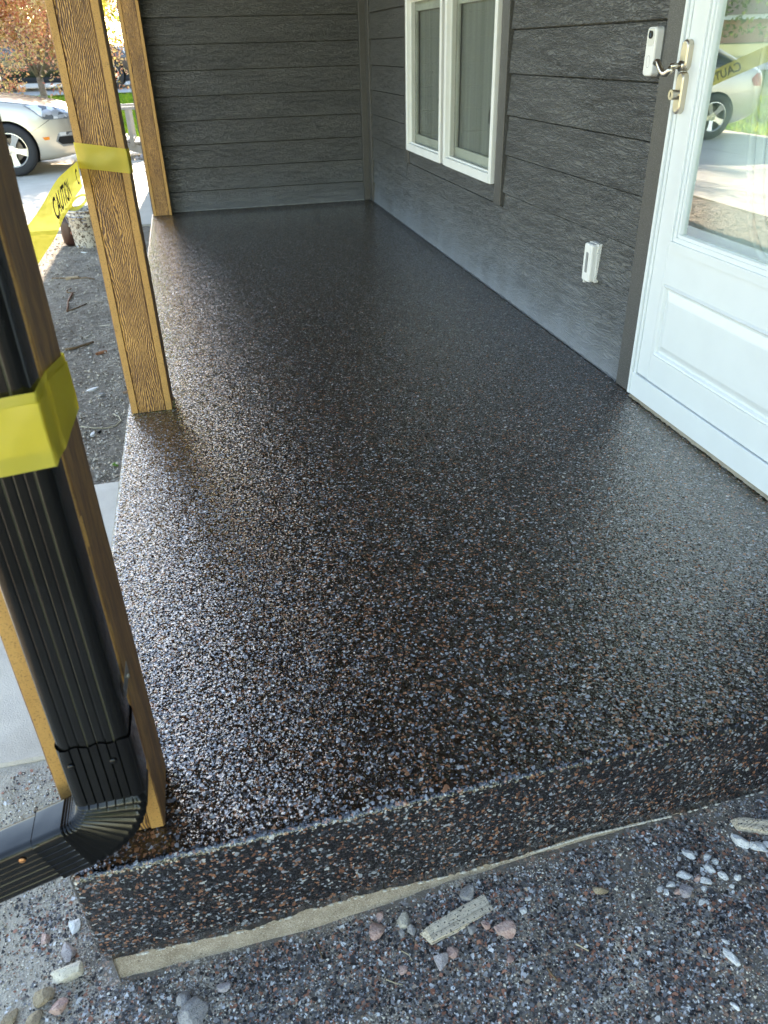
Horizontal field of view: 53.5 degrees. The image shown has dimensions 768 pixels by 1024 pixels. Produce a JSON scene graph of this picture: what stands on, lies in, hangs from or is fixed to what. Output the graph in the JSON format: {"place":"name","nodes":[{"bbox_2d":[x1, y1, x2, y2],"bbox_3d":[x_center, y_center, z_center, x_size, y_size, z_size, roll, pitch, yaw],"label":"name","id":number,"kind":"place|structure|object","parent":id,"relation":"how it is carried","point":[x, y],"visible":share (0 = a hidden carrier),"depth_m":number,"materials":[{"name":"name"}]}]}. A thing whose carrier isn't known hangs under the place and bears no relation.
{"place":"outdoors","nodes":[
{"label":"outdoors","id":0,"kind":"place"},
{"bbox_2d":[0,482,118,767],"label":"footpath","id":1,"kind":"structure","parent":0,"point":[19,742],"depth_m":1.96,"materials":[{"name":"concrete"}]},
{"bbox_2d":[5,0,122,44],"label":"sky","id":2,"kind":"structure","parent":0,"point":[117,28],"materials":[{"name":"white"}]},
{"bbox_2d":[3,81,131,95],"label":"street","id":3,"kind":"structure","parent":0,"point":[32,89],"depth_m":20.05,"materials":[{"name":"grey asphalt"}]},
{"bbox_2d":[0,25,129,91],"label":"parked car","id":4,"kind":"object","parent":3,"relation":"on","point":[30,78],"visible":0.17,"depth_m":19.32,"materials":[{"name":"black paint"}]},
{"bbox_2d":[16,151,152,232],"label":"driveway","id":5,"kind":"structure","parent":0,"point":[36,183],"depth_m":9.97,"materials":[{"name":"concrete"}]},
{"bbox_2d":[0,92,75,175],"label":"parked car","id":6,"kind":"object","parent":5,"relation":"on","point":[37,129],"visible":0.67,"depth_m":10.60,"materials":[{"name":"silver painted metal"},{"name":"tinted glass"},{"name":"rubber"}]},
{"bbox_2d":[34,92,138,136],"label":"lawn","id":7,"kind":"structure","parent":0,"point":[120,96],"depth_m":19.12,"materials":[{"name":"green plant"}]},
{"bbox_2d":[0,0,129,97],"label":"crabapple tree","id":8,"kind":"object","parent":7,"relation":"on","point":[13,29],"visible":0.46,"depth_m":14.32,"materials":[{"name":"orange plant"}]},
{"bbox_2d":[20,0,121,44],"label":"leafy tree","id":9,"kind":"object","parent":7,"relation":"on","point":[116,17],"visible":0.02,"depth_m":31.66,"materials":[{"name":"orange plant"}]},
{"bbox_2d":[43,0,120,44],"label":"leafy tree","id":10,"kind":"object","parent":7,"relation":"on","point":[114,32],"visible":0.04,"depth_m":27.77,"materials":[{"name":"orange plant"}]},
{"bbox_2d":[116,0,767,499],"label":"house","id":11,"kind":"structure","parent":7,"relation":"on","point":[518,154],"depth_m":3.45,"materials":[{"name":"grey paint"}]},
{"bbox_2d":[405,0,502,183],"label":"window","id":12,"kind":"structure","parent":11,"relation":"in","point":[453,47],"depth_m":4.47,"materials":[{"name":"white plastic"}]},
{"bbox_2d":[582,241,601,282],"bbox_3d":[0.850,-1.022,3.131,0.043,0.162,0.080,-8,32,-11],"label":"wall sensor","id":13,"kind":"object","parent":11,"relation":"attached to","point":[592,254],"depth_m":3.10,"materials":[{"name":"white plastic"}]},
{"bbox_2d":[584,252,588,271],"bbox_3d":[0.830,-1.023,3.124,0.002,0.080,0.020,-8,32,-11],"label":"slot window","id":14,"kind":"structure","parent":13,"relation":"in","point":[586,260],"depth_m":3.12,"materials":[{"name":"grey plastic"}]},
{"bbox_2d":[643,26,666,76],"bbox_3d":[0.891,-1.520,2.517,0.043,0.144,0.062,-8,32,-11],"label":"doorbell","id":15,"kind":"object","parent":11,"relation":"attached to","point":[655,43],"visible":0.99,"depth_m":2.50,"materials":[{"name":"white plastic"}]},
{"bbox_2d":[627,0,767,499],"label":"storm door","id":16,"kind":"structure","parent":11,"relation":"in","point":[699,362],"depth_m":2.42,"materials":[{"name":"white paint"}]},
{"bbox_2d":[687,0,767,262],"bbox_3d":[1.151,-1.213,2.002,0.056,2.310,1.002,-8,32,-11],"label":"window","id":17,"kind":"structure","parent":16,"relation":"in","point":[729,207],"depth_m":2.33,"materials":[{"name":"clear glass"}]},
{"bbox_2d":[38,226,150,484],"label":"dirt ground","id":18,"kind":"structure","parent":0,"point":[84,399],"depth_m":4.47,"materials":[{"name":"grey soil"}]},
{"bbox_2d":[60,217,74,245],"bbox_3d":[-2.777,-2.496,6.723,0.144,0.272,0.148,-8,32,-11],"label":"canister","id":19,"kind":"object","parent":18,"relation":"on","point":[67,235],"visible":0.4,"depth_m":6.68,"materials":[{"name":"orange metal"}]},
{"bbox_2d":[66,292,72,311],"bbox_3d":[-2.130,-1.414,5.145,0.032,0.031,0.422,-9,32,-12],"label":"twig","id":20,"kind":"object","parent":18,"relation":"on","point":[70,296],"visible":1,"depth_m":5.19,"materials":[{"name":"wood"}]},
{"bbox_2d":[65,276,78,279],"bbox_3d":[-2.331,-1.750,5.700,0.092,0.022,0.032,-8,32,-11],"label":"wood block","id":21,"kind":"object","parent":18,"relation":"on","point":[68,277],"depth_m":5.69,"materials":[{"name":"beige wood"}]},
{"bbox_2d":[52,277,94,279],"bbox_3d":[-2.326,-1.746,5.699,0.364,0.027,0.023,6,32,12],"label":"twig","id":22,"kind":"object","parent":18,"relation":"on","point":[73,278],"visible":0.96,"depth_m":5.68,"materials":[{"name":"brown wood"}]},
{"bbox_2d":[65,341,93,350],"bbox_3d":[-1.758,-0.961,4.408,0.030,0.029,0.194,17,36,28],"label":"twig","id":23,"kind":"object","parent":18,"relation":"on","point":[78,346],"visible":1,"depth_m":4.39,"materials":[{"name":"brown wood"}]},
{"bbox_2d":[65,205,95,248],"bbox_3d":[-2.581,-2.473,6.627,0.312,0.316,0.350,-8,32,-11],"label":"bucket","id":24,"kind":"object","parent":18,"relation":"on","point":[79,221],"visible":0.52,"depth_m":6.53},
{"bbox_2d":[86,387,98,391],"bbox_3d":[-1.479,-0.621,3.865,0.031,0.012,0.070,20,37,31],"label":"wood chip","id":25,"kind":"object","parent":18,"relation":"on","point":[92,389],"visible":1,"depth_m":3.86,"materials":[{"name":"white wood"}]},
{"bbox_2d":[80,413,121,428],"bbox_3d":[-1.276,-0.410,3.493,0.109,0.024,0.200,15,35,25],"label":"twig","id":26,"kind":"object","parent":18,"relation":"on","point":[105,427],"visible":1,"depth_m":3.46,"materials":[{"name":"wood"}]},
{"bbox_2d":[95,350,106,354],"bbox_3d":[-1.602,-0.904,4.320,0.065,0.017,0.022,-26,39,-34],"label":"wood chip","id":27,"kind":"object","parent":18,"relation":"on","point":[100,352],"visible":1,"depth_m":4.31,"materials":[{"name":"brown wood"}]},
{"bbox_2d":[120,103,141,153],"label":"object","id":28,"kind":"structure","parent":0,"point":[133,142],"depth_m":12.12,"materials":[{"name":"white wood"}]},
{"bbox_2d":[0,760,767,1023],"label":"ground","id":29,"kind":"structure","parent":0,"point":[109,975],"depth_m":1.45,"materials":[{"name":"grey gravel"}]},
{"bbox_2d":[1,1008,18,1023],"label":"stone","id":30,"kind":"object","parent":29,"relation":"on","point":[10,1017],"visible":1,"depth_m":1.38,"materials":[{"name":"beige stone"}]},
{"bbox_2d":[25,1010,42,1023],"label":"stone","id":31,"kind":"object","parent":29,"relation":"on","point":[34,1017],"visible":1,"depth_m":1.38,"materials":[{"name":"beige stone"}]},
{"bbox_2d":[33,987,54,1008],"bbox_3d":[-0.632,0.899,1.415,0.039,0.026,0.034,-26,39,-34],"label":"stone","id":32,"kind":"object","parent":29,"relation":"on","point":[42,997],"visible":1,"depth_m":1.41,"materials":[{"name":"beige stone"}]},
{"bbox_2d":[41,933,49,944],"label":"stone","id":33,"kind":"object","parent":29,"relation":"on","point":[45,938],"visible":1,"depth_m":1.51,"materials":[{"name":"pink stone"}]},
{"bbox_2d":[48,997,67,1015],"bbox_3d":[-0.598,0.909,1.402,0.036,0.028,0.027,-18,35,-25],"label":"stone","id":34,"kind":"object","parent":29,"relation":"on","point":[59,1006],"visible":1,"depth_m":1.39,"materials":[{"name":"pink stone"}]},
{"bbox_2d":[50,961,83,983],"bbox_3d":[-0.601,0.874,1.446,0.058,0.036,0.029,-16,34,-23],"label":"stone","id":35,"kind":"object","parent":29,"relation":"on","point":[70,972],"visible":1,"depth_m":1.44,"materials":[{"name":"beige stone"}]},
{"bbox_2d":[61,941,75,962],"bbox_3d":[-0.616,0.855,1.484,0.039,0.027,0.025,27,41,38],"label":"stone","id":36,"kind":"object","parent":29,"relation":"on","point":[68,952],"visible":1,"depth_m":1.47,"materials":[{"name":"grey stone"}]},
{"bbox_2d":[68,918,80,934],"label":"stone","id":37,"kind":"object","parent":29,"relation":"on","point":[74,926],"visible":1,"depth_m":1.53,"materials":[{"name":"white stone"}]},
{"bbox_2d":[176,991,190,1006],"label":"stone","id":38,"kind":"object","parent":29,"relation":"on","point":[183,997],"visible":0.95,"depth_m":1.40,"materials":[{"name":"grey stone"}]},
{"bbox_2d":[177,995,208,1023],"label":"stone","id":39,"kind":"object","parent":29,"relation":"on","point":[194,1010],"visible":1,"depth_m":1.38,"materials":[{"name":"grey stone"}]},
{"bbox_2d":[217,982,230,992],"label":"stone","id":40,"kind":"object","parent":29,"relation":"on","point":[223,987],"visible":1,"depth_m":1.42,"materials":[{"name":"grey stone"}]},
{"bbox_2d":[369,923,384,940],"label":"stone","id":41,"kind":"object","parent":29,"relation":"on","point":[376,931],"visible":1,"depth_m":1.48,"materials":[{"name":"pink stone"}]},
{"bbox_2d":[376,911,383,922],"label":"stone","id":42,"kind":"object","parent":29,"relation":"on","point":[379,915],"visible":1,"depth_m":1.51,"materials":[{"name":"pink stone"}]},
{"bbox_2d":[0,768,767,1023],"bbox_3d":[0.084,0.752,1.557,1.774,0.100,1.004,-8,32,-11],"label":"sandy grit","id":43,"kind":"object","parent":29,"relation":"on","point":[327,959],"visible":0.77,"depth_m":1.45,"materials":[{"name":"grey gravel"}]},
{"bbox_2d":[398,929,404,937],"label":"stone","id":44,"kind":"object","parent":29,"relation":"on","point":[401,933],"visible":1,"depth_m":1.48,"materials":[{"name":"grey stone"}]},
{"bbox_2d":[398,965,406,974],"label":"stone","id":45,"kind":"object","parent":29,"relation":"on","point":[402,970],"visible":1,"depth_m":1.42,"materials":[{"name":"pink stone"}]},
{"bbox_2d":[397,911,409,928],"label":"stone","id":46,"kind":"object","parent":29,"relation":"on","point":[403,921],"visible":1,"depth_m":1.50,"materials":[{"name":"grey stone"}]},
{"bbox_2d":[407,924,415,934],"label":"stone","id":47,"kind":"object","parent":29,"relation":"on","point":[411,929],"visible":1,"depth_m":1.48,"materials":[{"name":"grey stone"}]},
{"bbox_2d":[433,952,448,970],"bbox_3d":[0.109,0.838,1.425,0.032,0.022,0.029,-22,37,-30],"label":"stone","id":48,"kind":"object","parent":29,"relation":"on","point":[441,960],"visible":1,"depth_m":1.42,"materials":[{"name":"grey stone"}]},
{"bbox_2d":[447,947,458,958],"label":"stone","id":49,"kind":"object","parent":29,"relation":"on","point":[452,952],"visible":1,"depth_m":1.43,"materials":[{"name":"pink stone"}]},
{"bbox_2d":[420,894,492,944],"bbox_3d":[0.141,0.795,1.482,0.148,0.015,0.036,-16,37,-23],"label":"wood scrap","id":50,"kind":"object","parent":29,"relation":"on","point":[455,921],"visible":1,"depth_m":1.48,"materials":[{"name":"beige wood"}]},
{"bbox_2d":[459,884,473,901],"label":"stone","id":51,"kind":"object","parent":29,"relation":"on","point":[467,893],"visible":1,"depth_m":1.52,"materials":[{"name":"grey stone"}]},
{"bbox_2d":[467,924,476,934],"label":"stone","id":52,"kind":"object","parent":29,"relation":"on","point":[472,928],"visible":1,"depth_m":1.46,"materials":[{"name":"grey stone"}]},
{"bbox_2d":[481,920,490,929],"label":"stone","id":53,"kind":"object","parent":29,"relation":"on","point":[486,925],"visible":1,"depth_m":1.46,"materials":[{"name":"pink stone"}]},
{"bbox_2d":[493,920,515,938],"bbox_3d":[0.232,0.798,1.454,0.039,0.021,0.031,-12,33,-16],"label":"stone","id":54,"kind":"object","parent":29,"relation":"on","point":[506,929],"visible":1,"depth_m":1.45,"materials":[{"name":"pink stone"}]},
{"bbox_2d":[507,954,514,962],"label":"stone","id":55,"kind":"object","parent":29,"relation":"on","point":[510,958],"visible":1,"depth_m":1.41,"materials":[{"name":"pink stone"}]},
{"bbox_2d":[519,906,526,914],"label":"pebble","id":56,"kind":"object","parent":29,"relation":"on","point":[523,910],"visible":1,"depth_m":1.48,"materials":[{"name":"white stone"}]},
{"bbox_2d":[547,968,557,981],"bbox_3d":[0.306,0.842,1.387,0.005,0.005,0.027,-19,35,-26],"label":"twig","id":57,"kind":"object","parent":29,"relation":"on","point":[552,975],"visible":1,"depth_m":1.39,"materials":[{"name":"brown wood"}]},
{"bbox_2d":[592,887,608,893],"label":"stone","id":58,"kind":"object","parent":29,"relation":"on","point":[598,890],"visible":1,"depth_m":1.50,"materials":[{"name":"beige stone"}]},
{"bbox_2d":[657,886,662,891],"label":"pebble","id":59,"kind":"object","parent":29,"relation":"on","point":[659,888],"visible":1,"depth_m":1.50,"materials":[{"name":"white stone"}]},
{"bbox_2d":[666,881,674,886],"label":"pebble","id":60,"kind":"object","parent":29,"relation":"on","point":[671,884],"visible":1,"depth_m":1.50,"materials":[{"name":"white stone"}]},
{"bbox_2d":[674,888,680,894],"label":"stone","id":61,"kind":"object","parent":29,"relation":"on","point":[676,891],"visible":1,"depth_m":1.49,"materials":[{"name":"pink stone"}]},
{"bbox_2d":[676,870,692,879],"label":"pebble","id":62,"kind":"object","parent":29,"relation":"on","point":[684,875],"visible":1,"depth_m":1.51,"materials":[{"name":"white stone"}]},
{"bbox_2d":[679,883,691,897],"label":"stone","id":63,"kind":"object","parent":29,"relation":"on","point":[685,890],"visible":1,"depth_m":1.48,"materials":[{"name":"grey stone"}]},
{"bbox_2d":[681,850,695,859],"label":"pebble","id":64,"kind":"object","parent":29,"relation":"on","point":[688,854],"visible":1,"depth_m":1.55,"materials":[{"name":"white stone"}]},
{"bbox_2d":[694,875,700,881],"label":"stone","id":65,"kind":"object","parent":29,"relation":"on","point":[697,878],"visible":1,"depth_m":1.51,"materials":[{"name":"pink stone"}]},
{"bbox_2d":[699,898,705,905],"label":"pebble","id":66,"kind":"object","parent":29,"relation":"on","point":[702,901],"visible":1,"depth_m":1.47,"materials":[{"name":"white stone"}]},
{"bbox_2d":[700,877,711,884],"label":"pebble","id":67,"kind":"object","parent":29,"relation":"on","point":[704,880],"visible":1,"depth_m":1.50,"materials":[{"name":"white stone"}]},
{"bbox_2d":[704,853,710,860],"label":"pebble","id":68,"kind":"object","parent":29,"relation":"on","point":[707,856],"visible":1,"depth_m":1.55,"materials":[{"name":"white stone"}]},
{"bbox_2d":[702,864,715,872],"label":"pebble","id":69,"kind":"object","parent":29,"relation":"on","point":[709,868],"visible":1,"depth_m":1.52,"materials":[{"name":"white stone"}]},
{"bbox_2d":[712,858,718,864],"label":"pebble","id":70,"kind":"object","parent":29,"relation":"on","point":[715,861],"visible":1,"depth_m":1.54,"materials":[{"name":"white stone"}]},
{"bbox_2d":[717,871,728,880],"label":"pebble","id":71,"kind":"object","parent":29,"relation":"on","point":[722,875],"visible":1,"depth_m":1.51,"materials":[{"name":"white stone"}]},
{"bbox_2d":[722,947,740,966],"bbox_3d":[0.628,0.804,1.378,0.016,0.012,0.037,-19,36,-27],"label":"pebble","id":72,"kind":"object","parent":29,"relation":"on","point":[730,956],"visible":1,"depth_m":1.37,"materials":[{"name":"white stone"}]},
{"bbox_2d":[730,1002,739,1010],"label":"pebble","id":73,"kind":"object","parent":29,"relation":"on","point":[735,1006],"visible":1,"depth_m":1.31,"materials":[{"name":"white stone"}]},
{"bbox_2d":[734,874,740,880],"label":"pebble","id":74,"kind":"object","parent":29,"relation":"on","point":[737,877],"visible":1,"depth_m":1.50,"materials":[{"name":"white stone"}]},
{"bbox_2d":[730,834,749,848],"bbox_3d":[0.733,0.677,1.568,0.041,0.016,0.022,19,37,30],"label":"pebble","id":75,"kind":"object","parent":29,"relation":"on","point":[740,841],"visible":1,"depth_m":1.56,"materials":[{"name":"white stone"}]},
{"bbox_2d":[730,817,767,834],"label":"wood scrap","id":76,"kind":"object","parent":29,"relation":"on","point":[753,825],"visible":1,"depth_m":1.59,"materials":[{"name":"beige wood"}]},
{"bbox_2d":[749,841,766,851],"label":"pebble","id":77,"kind":"object","parent":29,"relation":"on","point":[757,846],"visible":1,"depth_m":1.55,"materials":[{"name":"white stone"}]},
{"bbox_2d":[70,200,767,980],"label":"porch floor","id":78,"kind":"structure","parent":0,"point":[434,566],"depth_m":1.93,"materials":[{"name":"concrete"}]},
{"bbox_2d":[0,115,165,829],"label":"porch post","id":79,"kind":"object","parent":78,"relation":"on","point":[16,238],"visible":0.3,"depth_m":1.10,"materials":[{"name":"brown wood"}]},
{"bbox_2d":[0,142,132,477],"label":"caution tape","id":80,"kind":"object","parent":79,"relation":"attached to","point":[36,426],"visible":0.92,"depth_m":0.95,"materials":[{"name":"yellow plastic"}]},
{"bbox_2d":[0,236,148,902],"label":"downspout","id":81,"kind":"object","parent":79,"relation":"attached to","point":[49,591],"visible":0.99,"depth_m":1.03,"materials":[{"name":"black paint"}]},
{"bbox_2d":[44,0,172,413],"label":"porch post","id":82,"kind":"object","parent":78,"relation":"on","point":[79,34],"visible":0.97,"depth_m":2.55,"materials":[{"name":"brown wood"}]},
{"bbox_2d":[69,194,86,210],"bbox_3d":[-1.739,-2.174,4.446,0.192,1.418,4.436,-14,34,-19],"label":"caution tape","id":83,"kind":"object","parent":82,"relation":"attached to","point":[80,206],"visible":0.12,"depth_m":6.48,"materials":[{"name":"yellow plastic"}]},
{"bbox_2d":[102,0,105,15],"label":"caution tape","id":84,"kind":"object","parent":82,"relation":"attached to","point":[103,2],"visible":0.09,"depth_m":3.80,"materials":[{"name":"yellow plastic"}]},
{"bbox_2d":[117,0,171,215],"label":"porch post","id":85,"kind":"object","parent":78,"relation":"on","point":[136,53],"visible":1,"depth_m":6.04,"materials":[{"name":"brown wood"}]}
]}

